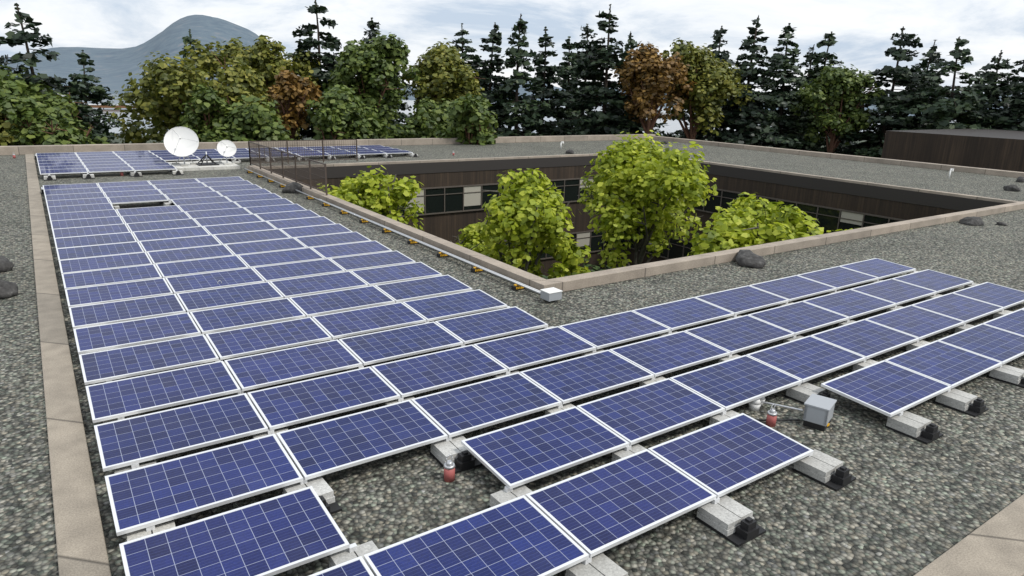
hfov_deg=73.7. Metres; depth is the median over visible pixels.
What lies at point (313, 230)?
solar panel
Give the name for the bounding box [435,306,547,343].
solar panel
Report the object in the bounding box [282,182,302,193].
roof rock
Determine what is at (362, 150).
solar panel
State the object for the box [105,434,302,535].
solar panel
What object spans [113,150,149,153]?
solar panel
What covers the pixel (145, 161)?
solar panel
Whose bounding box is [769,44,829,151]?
fir tree
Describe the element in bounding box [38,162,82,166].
solar panel
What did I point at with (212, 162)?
dish mount
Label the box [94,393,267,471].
solar panel
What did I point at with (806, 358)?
solar panel
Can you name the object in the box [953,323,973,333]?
ballast mount
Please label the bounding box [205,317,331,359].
solar panel
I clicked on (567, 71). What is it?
fir tree
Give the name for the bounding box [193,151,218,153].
solar panel
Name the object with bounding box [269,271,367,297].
solar panel
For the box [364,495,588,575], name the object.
solar panel
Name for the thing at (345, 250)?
solar panel
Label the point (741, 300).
solar panel
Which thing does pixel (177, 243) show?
solar panel
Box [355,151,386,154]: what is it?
solar panel
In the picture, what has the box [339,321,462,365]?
solar panel
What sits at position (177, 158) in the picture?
solar panel
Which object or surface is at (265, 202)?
solar panel
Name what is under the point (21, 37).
fir tree
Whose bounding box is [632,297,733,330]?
solar panel
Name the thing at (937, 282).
solar panel
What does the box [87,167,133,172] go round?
solar panel
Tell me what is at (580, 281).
courtyard coping
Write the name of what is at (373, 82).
broad tree
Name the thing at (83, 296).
solar panel
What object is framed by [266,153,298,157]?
solar panel
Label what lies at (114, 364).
solar panel
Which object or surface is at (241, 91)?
broad tree
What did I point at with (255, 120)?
broad tree
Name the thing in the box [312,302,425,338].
solar panel
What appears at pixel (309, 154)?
solar panel
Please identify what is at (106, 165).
solar panel
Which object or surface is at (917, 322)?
solar panel
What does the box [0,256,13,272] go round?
roof rock
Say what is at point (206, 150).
solar panel
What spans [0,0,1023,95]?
sky
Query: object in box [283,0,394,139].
fir tree
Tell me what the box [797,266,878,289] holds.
solar panel
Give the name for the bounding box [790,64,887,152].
broad tree
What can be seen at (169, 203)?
ballast mount
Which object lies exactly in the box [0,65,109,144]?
broad tree
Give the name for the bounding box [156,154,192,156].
solar panel
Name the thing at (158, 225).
solar panel
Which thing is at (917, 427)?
ballast mount
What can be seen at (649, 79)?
broad tree
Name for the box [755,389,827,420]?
roof cables
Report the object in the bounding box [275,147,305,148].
solar panel
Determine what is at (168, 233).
solar panel
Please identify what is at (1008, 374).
ballast mount
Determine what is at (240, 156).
solar panel
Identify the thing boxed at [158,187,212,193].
solar panel
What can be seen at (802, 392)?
ballast mount
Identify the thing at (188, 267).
solar panel
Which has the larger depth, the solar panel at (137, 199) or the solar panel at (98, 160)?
the solar panel at (98, 160)
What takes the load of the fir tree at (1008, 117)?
on the land terrain
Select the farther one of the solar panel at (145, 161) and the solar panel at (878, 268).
the solar panel at (145, 161)
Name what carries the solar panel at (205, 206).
on the ballast mount
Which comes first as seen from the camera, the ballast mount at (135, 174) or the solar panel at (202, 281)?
the solar panel at (202, 281)
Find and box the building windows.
[381,177,905,261]
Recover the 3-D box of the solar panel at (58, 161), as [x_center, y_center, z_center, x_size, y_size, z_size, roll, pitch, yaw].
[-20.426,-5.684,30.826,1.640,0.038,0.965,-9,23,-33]
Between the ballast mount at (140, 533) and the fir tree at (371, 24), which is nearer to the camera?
the ballast mount at (140, 533)
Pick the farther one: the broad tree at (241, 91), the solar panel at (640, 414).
the broad tree at (241, 91)
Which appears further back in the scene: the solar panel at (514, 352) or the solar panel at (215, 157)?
the solar panel at (215, 157)
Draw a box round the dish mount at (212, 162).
[196,152,218,165]
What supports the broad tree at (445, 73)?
on the land terrain
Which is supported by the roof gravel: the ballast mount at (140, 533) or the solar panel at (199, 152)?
the ballast mount at (140, 533)
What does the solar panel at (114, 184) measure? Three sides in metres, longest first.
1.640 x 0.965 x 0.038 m
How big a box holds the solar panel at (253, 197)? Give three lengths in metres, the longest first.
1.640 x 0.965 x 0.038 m
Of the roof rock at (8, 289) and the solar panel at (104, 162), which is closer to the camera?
the roof rock at (8, 289)
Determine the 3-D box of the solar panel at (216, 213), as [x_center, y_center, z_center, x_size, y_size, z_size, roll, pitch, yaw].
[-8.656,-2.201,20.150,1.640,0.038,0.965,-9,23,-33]
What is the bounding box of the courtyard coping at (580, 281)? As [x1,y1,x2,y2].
[246,153,1023,291]
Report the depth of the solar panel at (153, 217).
19.23 m
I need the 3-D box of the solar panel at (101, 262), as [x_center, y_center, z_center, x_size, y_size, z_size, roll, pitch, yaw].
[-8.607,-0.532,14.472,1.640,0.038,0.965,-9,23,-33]
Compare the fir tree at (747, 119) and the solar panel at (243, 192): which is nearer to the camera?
the solar panel at (243, 192)
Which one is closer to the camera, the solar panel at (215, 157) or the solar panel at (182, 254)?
the solar panel at (182, 254)
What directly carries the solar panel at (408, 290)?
on the ballast mount
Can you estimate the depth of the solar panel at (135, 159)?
32.72 m
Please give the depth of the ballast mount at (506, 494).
6.83 m
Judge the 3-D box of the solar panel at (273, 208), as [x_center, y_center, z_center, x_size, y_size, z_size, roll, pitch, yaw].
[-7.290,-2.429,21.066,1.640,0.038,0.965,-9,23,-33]
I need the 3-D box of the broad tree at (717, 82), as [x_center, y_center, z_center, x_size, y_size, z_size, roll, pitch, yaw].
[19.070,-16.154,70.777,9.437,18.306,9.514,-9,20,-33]
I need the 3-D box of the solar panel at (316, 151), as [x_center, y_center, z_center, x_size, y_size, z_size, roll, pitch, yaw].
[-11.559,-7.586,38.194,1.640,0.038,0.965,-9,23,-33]
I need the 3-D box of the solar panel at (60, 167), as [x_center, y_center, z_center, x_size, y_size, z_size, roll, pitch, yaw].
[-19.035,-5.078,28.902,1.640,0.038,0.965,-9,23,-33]
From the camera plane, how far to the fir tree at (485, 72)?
67.88 m
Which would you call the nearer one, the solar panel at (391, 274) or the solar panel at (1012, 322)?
the solar panel at (1012, 322)
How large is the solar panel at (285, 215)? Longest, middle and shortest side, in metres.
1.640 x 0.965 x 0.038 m
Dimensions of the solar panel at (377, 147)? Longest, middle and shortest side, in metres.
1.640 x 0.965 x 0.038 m
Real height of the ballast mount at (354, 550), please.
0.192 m
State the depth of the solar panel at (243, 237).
17.23 m
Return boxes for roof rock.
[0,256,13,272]
[0,280,17,298]
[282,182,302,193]
[565,149,573,153]
[735,249,765,268]
[959,216,983,225]
[995,222,1006,225]
[1003,185,1020,191]
[1016,176,1023,182]
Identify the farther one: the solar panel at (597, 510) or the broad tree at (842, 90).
the broad tree at (842, 90)
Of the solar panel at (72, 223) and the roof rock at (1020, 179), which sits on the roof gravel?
the roof rock at (1020, 179)
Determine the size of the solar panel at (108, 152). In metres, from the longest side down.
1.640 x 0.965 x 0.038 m
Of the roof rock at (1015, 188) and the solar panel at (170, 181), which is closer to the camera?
the solar panel at (170, 181)
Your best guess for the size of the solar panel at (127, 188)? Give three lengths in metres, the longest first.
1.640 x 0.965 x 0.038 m
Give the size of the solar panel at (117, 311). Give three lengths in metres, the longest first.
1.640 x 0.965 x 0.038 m
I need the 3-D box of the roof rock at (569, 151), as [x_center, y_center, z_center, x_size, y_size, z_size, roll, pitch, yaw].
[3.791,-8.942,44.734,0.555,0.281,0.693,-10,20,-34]
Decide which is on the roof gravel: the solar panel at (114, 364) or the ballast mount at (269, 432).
the ballast mount at (269, 432)
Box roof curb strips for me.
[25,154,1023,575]
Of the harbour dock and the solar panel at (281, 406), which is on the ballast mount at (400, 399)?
the solar panel at (281, 406)
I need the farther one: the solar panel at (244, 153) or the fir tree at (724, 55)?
the fir tree at (724, 55)
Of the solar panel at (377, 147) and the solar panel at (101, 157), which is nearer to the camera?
the solar panel at (101, 157)
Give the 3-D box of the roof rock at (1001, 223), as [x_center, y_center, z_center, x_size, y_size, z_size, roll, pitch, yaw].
[16.774,-2.208,23.383,0.339,0.121,0.255,0,16,-6]
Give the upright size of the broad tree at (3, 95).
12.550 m
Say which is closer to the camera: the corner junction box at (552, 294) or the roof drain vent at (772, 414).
the roof drain vent at (772, 414)
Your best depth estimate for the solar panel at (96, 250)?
15.40 m
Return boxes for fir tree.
[0,3,114,144]
[60,50,139,143]
[161,29,205,142]
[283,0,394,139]
[362,17,413,138]
[452,23,498,117]
[470,22,511,135]
[490,14,549,136]
[518,26,570,135]
[538,36,585,135]
[549,24,612,134]
[550,4,646,135]
[609,31,672,136]
[662,26,735,141]
[707,15,803,149]
[751,23,828,148]
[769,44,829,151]
[783,31,859,153]
[810,26,959,157]
[844,40,950,148]
[854,36,998,157]
[959,50,1023,127]
[969,60,1023,130]
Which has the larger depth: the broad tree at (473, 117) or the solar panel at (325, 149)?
the broad tree at (473, 117)
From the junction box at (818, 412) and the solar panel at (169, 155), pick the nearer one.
the junction box at (818, 412)
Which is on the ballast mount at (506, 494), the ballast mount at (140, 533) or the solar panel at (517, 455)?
the solar panel at (517, 455)
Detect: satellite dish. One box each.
[164,127,198,165]
[215,140,239,164]
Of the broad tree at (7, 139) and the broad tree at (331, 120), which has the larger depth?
the broad tree at (331, 120)
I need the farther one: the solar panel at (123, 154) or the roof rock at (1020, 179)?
the roof rock at (1020, 179)
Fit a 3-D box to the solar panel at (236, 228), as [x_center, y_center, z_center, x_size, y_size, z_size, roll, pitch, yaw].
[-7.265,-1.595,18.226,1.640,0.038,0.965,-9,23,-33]
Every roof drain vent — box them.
[443,454,454,482]
[766,403,777,426]
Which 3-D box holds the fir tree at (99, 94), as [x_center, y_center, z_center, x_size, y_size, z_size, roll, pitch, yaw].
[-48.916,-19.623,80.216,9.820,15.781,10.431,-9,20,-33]
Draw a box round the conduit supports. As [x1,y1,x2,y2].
[247,171,524,290]
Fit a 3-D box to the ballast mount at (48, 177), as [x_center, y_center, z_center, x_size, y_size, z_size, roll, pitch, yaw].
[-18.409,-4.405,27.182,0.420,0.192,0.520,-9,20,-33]
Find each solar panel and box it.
[36,152,75,155]
[36,154,77,157]
[37,157,78,160]
[37,159,80,162]
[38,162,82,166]
[39,165,84,169]
[39,168,87,174]
[43,183,98,189]
[44,187,101,194]
[45,192,105,200]
[46,197,109,206]
[47,203,113,213]
[49,209,118,220]
[50,216,123,228]
[52,224,129,237]
[54,232,136,248]
[56,241,143,260]
[59,252,152,274]
[62,264,161,288]
[65,278,172,307]
[69,294,185,328]
[73,312,200,353]
[75,151,113,153]
[77,154,116,156]
[79,156,118,159]
[79,334,218,384]
[81,158,122,162]
[83,161,125,165]
[85,164,129,168]
[86,361,240,422]
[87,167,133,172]
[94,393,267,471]
[97,181,150,188]
[100,185,155,192]
[104,189,161,197]
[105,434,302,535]
[108,194,168,203]
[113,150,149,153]
[116,153,153,155]
[116,205,182,216]
[118,155,156,157]
[119,486,349,575]
[121,157,161,160]
[121,212,190,224]
[124,160,165,163]
[127,219,198,231]
[128,162,169,166]
[132,165,176,170]
[132,226,209,241]
[139,235,221,252]
[147,244,233,263]
[148,178,198,184]
[149,150,167,152]
[153,152,170,154]
[153,182,205,188]
[155,255,248,278]
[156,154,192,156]
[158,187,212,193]
[160,156,199,160]
[164,191,220,200]
[165,268,264,293]
[171,196,230,205]
[177,282,283,311]
[178,202,240,211]
[185,207,250,218]
[190,298,305,333]
[192,153,220,155]
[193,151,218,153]
[194,214,262,226]
[195,176,243,181]
[196,149,216,150]
[196,155,234,159]
[202,180,251,186]
[203,221,275,234]
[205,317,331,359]
[210,184,261,190]
[213,229,289,244]
[217,188,270,195]
[224,339,362,390]
[225,193,281,201]
[225,238,306,255]
[233,154,267,158]
[234,152,257,154]
[234,198,293,207]
[236,150,253,152]
[238,248,324,267]
[244,204,305,213]
[247,366,399,429]
[253,259,344,281]
[255,210,320,220]
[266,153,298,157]
[267,216,335,228]
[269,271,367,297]
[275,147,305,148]
[276,400,447,479]
[280,224,352,237]
[281,149,311,150]
[288,150,320,152]
[289,285,394,316]
[295,152,330,156]
[295,232,370,247]
[304,146,332,148]
[309,556,373,575]
[311,241,391,258]
[312,148,339,150]
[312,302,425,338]
[317,150,347,151]
[325,152,358,155]
[330,146,357,147]
[330,251,415,271]
[339,147,366,149]
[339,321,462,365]
[347,149,375,151]
[351,262,441,285]
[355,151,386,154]
[358,145,384,146]
[364,147,390,148]
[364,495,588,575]
[371,345,507,397]
[373,148,399,150]
[375,275,471,302]
[382,150,412,153]
[402,289,506,321]
[411,372,561,437]
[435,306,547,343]
[461,406,629,488]
[473,326,595,370]
[520,350,653,403]
[525,449,716,557]
[559,311,670,348]
[577,378,724,444]
[609,331,730,376]
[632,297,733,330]
[648,413,813,497]
[670,355,801,410]
[684,315,794,353]
[695,285,788,314]
[747,336,865,382]
[748,301,848,334]
[749,275,836,301]
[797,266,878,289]
[803,289,895,318]
[810,319,919,359]
[821,360,951,416]
[840,258,915,278]
[851,279,936,304]
[865,305,964,339]
[885,340,1002,387]
[892,269,972,292]
[912,293,1003,322]
[937,324,1023,364]
[952,282,1023,308]
[982,309,1023,335]
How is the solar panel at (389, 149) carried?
on the ballast mount
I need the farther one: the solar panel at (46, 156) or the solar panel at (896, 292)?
the solar panel at (46, 156)
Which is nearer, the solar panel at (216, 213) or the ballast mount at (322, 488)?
the ballast mount at (322, 488)
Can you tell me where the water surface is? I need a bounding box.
[61,93,955,134]
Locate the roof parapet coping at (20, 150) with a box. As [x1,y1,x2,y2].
[0,134,1023,177]
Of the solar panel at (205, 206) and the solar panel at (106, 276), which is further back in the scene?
the solar panel at (205, 206)
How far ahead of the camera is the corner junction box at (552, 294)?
13.44 m
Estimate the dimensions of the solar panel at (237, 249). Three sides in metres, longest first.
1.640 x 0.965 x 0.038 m
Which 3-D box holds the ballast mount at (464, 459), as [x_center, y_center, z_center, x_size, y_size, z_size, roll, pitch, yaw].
[-0.626,1.845,7.693,0.420,0.192,0.520,-9,19,-32]
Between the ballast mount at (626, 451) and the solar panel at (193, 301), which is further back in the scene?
the solar panel at (193, 301)
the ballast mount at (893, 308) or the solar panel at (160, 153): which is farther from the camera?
the solar panel at (160, 153)
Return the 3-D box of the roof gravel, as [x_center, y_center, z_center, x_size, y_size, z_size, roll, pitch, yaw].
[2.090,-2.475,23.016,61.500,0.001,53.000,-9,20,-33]
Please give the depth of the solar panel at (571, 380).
9.46 m
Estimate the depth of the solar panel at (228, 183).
25.89 m
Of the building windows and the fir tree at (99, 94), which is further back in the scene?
the fir tree at (99, 94)
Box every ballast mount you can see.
[44,174,55,180]
[83,173,94,178]
[103,415,139,422]
[114,461,155,473]
[126,521,175,541]
[130,171,142,176]
[163,201,173,205]
[172,169,183,174]
[224,389,259,414]
[253,428,291,459]
[282,476,341,514]
[328,541,378,575]
[385,396,413,405]
[429,435,482,473]
[450,344,472,348]
[488,484,532,507]
[494,370,519,377]
[545,403,573,414]
[565,553,627,575]
[582,349,604,355]
[610,444,645,462]
[639,376,665,386]
[658,331,676,336]
[695,495,765,546]
[708,409,738,425]
[718,354,739,362]
[725,315,740,319]
[778,302,792,306]
[783,335,802,342]
[785,382,830,403]
[792,449,855,490]
[838,320,855,326]
[851,359,877,371]
[885,411,943,444]
[886,305,901,311]
[905,340,929,351]
[926,294,941,299]
[934,388,988,416]
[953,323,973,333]
[964,282,977,288]
[988,364,1023,387]
[992,310,1011,318]
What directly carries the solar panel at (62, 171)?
on the ballast mount at (88, 176)
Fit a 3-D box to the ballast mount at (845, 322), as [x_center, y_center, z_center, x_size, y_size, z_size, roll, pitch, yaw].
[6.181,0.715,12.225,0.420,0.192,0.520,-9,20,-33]
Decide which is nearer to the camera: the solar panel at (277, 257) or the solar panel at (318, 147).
the solar panel at (277, 257)
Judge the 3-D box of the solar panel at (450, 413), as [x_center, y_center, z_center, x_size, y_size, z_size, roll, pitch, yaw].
[-0.313,1.436,8.607,1.640,0.038,0.965,-9,23,-33]
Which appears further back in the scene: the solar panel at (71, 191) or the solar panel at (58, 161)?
the solar panel at (58, 161)
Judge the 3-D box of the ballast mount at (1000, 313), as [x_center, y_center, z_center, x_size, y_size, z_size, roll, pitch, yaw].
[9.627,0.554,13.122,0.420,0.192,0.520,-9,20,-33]
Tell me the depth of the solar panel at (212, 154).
35.40 m
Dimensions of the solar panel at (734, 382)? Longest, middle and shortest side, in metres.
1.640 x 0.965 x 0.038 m
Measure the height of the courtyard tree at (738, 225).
8.140 m
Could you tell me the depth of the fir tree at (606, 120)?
67.68 m
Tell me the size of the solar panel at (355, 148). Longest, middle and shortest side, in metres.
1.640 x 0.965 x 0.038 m
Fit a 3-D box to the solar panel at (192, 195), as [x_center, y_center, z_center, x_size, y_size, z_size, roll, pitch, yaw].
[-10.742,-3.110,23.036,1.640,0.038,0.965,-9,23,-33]
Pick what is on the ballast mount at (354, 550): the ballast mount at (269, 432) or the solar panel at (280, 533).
the solar panel at (280, 533)
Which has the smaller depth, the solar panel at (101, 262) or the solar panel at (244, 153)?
the solar panel at (101, 262)
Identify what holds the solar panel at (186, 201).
on the ballast mount
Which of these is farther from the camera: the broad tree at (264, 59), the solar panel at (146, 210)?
the broad tree at (264, 59)
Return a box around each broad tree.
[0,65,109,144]
[0,87,21,144]
[0,96,85,145]
[0,113,34,145]
[106,36,300,143]
[177,83,232,134]
[197,95,293,141]
[217,85,279,135]
[220,34,322,131]
[266,67,323,138]
[304,84,381,139]
[315,104,363,139]
[321,32,419,126]
[363,103,390,138]
[388,97,464,138]
[400,38,483,115]
[433,93,497,144]
[613,41,696,133]
[659,38,754,139]
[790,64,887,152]
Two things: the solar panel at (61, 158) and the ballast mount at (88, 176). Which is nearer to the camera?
the ballast mount at (88, 176)
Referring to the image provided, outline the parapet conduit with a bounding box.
[244,168,540,293]
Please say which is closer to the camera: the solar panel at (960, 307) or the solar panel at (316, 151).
the solar panel at (960, 307)
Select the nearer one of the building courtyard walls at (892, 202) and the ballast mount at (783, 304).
the ballast mount at (783, 304)
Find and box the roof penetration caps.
[748,397,764,411]
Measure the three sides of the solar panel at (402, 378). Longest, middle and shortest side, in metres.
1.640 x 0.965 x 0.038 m
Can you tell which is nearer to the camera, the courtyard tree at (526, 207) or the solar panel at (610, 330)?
the solar panel at (610, 330)
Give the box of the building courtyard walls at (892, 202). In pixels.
[265,155,1007,276]
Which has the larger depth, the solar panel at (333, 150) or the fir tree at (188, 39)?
the fir tree at (188, 39)
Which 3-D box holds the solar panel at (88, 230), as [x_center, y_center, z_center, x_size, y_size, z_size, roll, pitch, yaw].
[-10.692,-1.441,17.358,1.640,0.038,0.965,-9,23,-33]
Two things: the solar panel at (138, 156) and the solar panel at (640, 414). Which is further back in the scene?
the solar panel at (138, 156)
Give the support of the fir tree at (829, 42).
on the land terrain
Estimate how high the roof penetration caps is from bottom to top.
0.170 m
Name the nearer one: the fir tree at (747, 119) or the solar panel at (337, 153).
the solar panel at (337, 153)
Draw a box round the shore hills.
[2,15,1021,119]
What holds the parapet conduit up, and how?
on the conduit supports
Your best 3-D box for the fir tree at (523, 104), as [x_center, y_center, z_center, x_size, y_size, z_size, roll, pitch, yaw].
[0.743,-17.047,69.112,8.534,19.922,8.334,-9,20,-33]
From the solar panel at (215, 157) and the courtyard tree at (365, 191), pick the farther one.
the solar panel at (215, 157)
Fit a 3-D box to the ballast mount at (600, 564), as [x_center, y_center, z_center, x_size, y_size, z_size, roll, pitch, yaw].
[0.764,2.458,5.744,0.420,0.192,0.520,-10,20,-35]
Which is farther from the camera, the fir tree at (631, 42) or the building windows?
the fir tree at (631, 42)
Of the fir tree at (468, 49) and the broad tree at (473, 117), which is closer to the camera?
the broad tree at (473, 117)
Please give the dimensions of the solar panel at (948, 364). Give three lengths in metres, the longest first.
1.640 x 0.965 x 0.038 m
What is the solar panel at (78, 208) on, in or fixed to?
on the ballast mount
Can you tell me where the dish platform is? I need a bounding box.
[168,160,239,170]
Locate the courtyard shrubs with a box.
[542,257,609,279]
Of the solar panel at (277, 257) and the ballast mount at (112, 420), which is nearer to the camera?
the ballast mount at (112, 420)
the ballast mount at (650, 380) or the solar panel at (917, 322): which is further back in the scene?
the solar panel at (917, 322)
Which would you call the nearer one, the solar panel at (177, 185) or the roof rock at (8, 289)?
the roof rock at (8, 289)
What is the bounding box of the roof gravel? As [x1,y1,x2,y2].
[0,139,1023,575]
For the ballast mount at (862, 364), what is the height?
0.192 m
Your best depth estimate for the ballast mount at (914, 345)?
11.38 m
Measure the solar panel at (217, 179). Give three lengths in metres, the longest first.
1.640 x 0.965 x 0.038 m
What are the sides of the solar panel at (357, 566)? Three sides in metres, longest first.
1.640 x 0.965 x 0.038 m
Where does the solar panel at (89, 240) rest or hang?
on the ballast mount
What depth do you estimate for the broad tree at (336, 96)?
50.81 m
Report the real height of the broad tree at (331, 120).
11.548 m
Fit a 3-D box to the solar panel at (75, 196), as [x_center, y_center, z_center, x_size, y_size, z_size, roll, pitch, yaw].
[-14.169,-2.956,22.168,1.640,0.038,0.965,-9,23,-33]
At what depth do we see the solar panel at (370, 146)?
43.00 m
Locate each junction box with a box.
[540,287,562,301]
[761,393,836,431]
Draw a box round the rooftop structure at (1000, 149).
[881,128,1023,171]
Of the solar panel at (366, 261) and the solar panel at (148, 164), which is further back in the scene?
the solar panel at (148, 164)
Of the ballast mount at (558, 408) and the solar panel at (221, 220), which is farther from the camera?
the solar panel at (221, 220)
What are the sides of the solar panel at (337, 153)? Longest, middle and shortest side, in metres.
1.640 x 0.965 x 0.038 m
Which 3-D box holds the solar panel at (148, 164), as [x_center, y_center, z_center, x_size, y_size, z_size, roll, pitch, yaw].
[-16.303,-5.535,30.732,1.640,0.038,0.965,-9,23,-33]
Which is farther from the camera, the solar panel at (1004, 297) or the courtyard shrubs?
the courtyard shrubs
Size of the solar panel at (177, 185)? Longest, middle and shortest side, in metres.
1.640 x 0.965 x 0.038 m
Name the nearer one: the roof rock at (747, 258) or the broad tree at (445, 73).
the roof rock at (747, 258)
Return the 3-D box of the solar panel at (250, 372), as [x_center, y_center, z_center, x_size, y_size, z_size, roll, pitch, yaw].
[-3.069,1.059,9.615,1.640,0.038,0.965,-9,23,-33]
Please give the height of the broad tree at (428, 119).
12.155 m
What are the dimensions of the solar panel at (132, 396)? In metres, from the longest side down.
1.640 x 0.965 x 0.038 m
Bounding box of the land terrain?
[109,135,865,147]
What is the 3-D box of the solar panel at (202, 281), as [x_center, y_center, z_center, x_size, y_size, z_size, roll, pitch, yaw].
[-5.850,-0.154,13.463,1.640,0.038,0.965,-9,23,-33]
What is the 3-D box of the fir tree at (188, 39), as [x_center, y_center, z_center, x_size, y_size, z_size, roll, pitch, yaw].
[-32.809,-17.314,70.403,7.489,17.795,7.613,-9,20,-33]
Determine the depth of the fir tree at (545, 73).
72.12 m
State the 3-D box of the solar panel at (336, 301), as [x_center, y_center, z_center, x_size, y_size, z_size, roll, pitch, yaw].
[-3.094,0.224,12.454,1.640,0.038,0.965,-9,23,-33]
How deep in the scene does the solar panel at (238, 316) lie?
11.47 m
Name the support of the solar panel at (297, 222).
on the ballast mount
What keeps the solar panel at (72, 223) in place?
on the ballast mount
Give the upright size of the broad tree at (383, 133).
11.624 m
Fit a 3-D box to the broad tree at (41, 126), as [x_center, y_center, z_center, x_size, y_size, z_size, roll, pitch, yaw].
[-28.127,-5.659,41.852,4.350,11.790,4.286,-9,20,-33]
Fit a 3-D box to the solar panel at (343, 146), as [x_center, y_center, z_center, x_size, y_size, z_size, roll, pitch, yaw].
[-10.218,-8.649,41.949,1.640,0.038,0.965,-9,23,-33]
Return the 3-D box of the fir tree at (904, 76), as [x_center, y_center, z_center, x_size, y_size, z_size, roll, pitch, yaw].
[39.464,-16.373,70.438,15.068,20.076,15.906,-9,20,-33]
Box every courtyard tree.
[317,165,423,229]
[450,219,510,263]
[475,168,590,278]
[577,130,717,268]
[687,192,851,255]
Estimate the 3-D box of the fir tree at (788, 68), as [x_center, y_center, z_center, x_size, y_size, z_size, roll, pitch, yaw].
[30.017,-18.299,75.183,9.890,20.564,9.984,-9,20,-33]
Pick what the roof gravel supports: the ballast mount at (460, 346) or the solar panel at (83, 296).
the ballast mount at (460, 346)
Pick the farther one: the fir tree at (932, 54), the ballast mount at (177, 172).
the fir tree at (932, 54)
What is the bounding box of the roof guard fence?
[248,139,357,194]
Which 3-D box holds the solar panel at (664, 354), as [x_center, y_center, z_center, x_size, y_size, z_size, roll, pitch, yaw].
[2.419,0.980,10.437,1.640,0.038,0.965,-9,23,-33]
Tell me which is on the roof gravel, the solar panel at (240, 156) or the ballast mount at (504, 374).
the ballast mount at (504, 374)
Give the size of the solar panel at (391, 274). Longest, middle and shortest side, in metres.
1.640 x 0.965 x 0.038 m
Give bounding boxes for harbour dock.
[88,104,132,108]
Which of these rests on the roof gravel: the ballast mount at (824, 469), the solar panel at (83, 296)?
the ballast mount at (824, 469)
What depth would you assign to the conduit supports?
19.25 m
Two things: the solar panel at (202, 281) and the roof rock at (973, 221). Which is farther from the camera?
the roof rock at (973, 221)
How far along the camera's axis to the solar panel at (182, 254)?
15.35 m
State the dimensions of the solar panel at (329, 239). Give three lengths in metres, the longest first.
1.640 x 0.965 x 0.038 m
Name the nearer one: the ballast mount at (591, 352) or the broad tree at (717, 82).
the ballast mount at (591, 352)
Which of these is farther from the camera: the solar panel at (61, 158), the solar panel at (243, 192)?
the solar panel at (61, 158)
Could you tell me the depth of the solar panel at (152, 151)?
36.38 m
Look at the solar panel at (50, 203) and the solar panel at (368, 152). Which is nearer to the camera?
the solar panel at (50, 203)
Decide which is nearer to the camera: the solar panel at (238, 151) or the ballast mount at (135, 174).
the ballast mount at (135, 174)
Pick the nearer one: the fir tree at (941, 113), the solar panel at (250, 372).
the solar panel at (250, 372)
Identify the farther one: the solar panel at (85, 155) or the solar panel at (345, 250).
the solar panel at (85, 155)
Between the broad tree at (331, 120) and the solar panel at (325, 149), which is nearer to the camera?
the solar panel at (325, 149)
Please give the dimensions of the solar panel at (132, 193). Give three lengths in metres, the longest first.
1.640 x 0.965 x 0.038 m
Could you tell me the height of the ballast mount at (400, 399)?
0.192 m
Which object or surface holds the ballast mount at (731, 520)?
on the roof gravel
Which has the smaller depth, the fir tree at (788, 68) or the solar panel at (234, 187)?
the solar panel at (234, 187)
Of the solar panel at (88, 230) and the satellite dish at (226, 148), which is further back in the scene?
the satellite dish at (226, 148)
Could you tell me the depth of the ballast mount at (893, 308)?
13.26 m
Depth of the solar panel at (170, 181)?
25.95 m
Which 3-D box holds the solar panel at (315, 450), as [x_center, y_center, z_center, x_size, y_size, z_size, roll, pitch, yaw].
[-1.679,1.665,7.691,1.640,0.038,0.965,-9,23,-33]
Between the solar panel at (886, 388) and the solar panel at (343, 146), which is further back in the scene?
the solar panel at (343, 146)

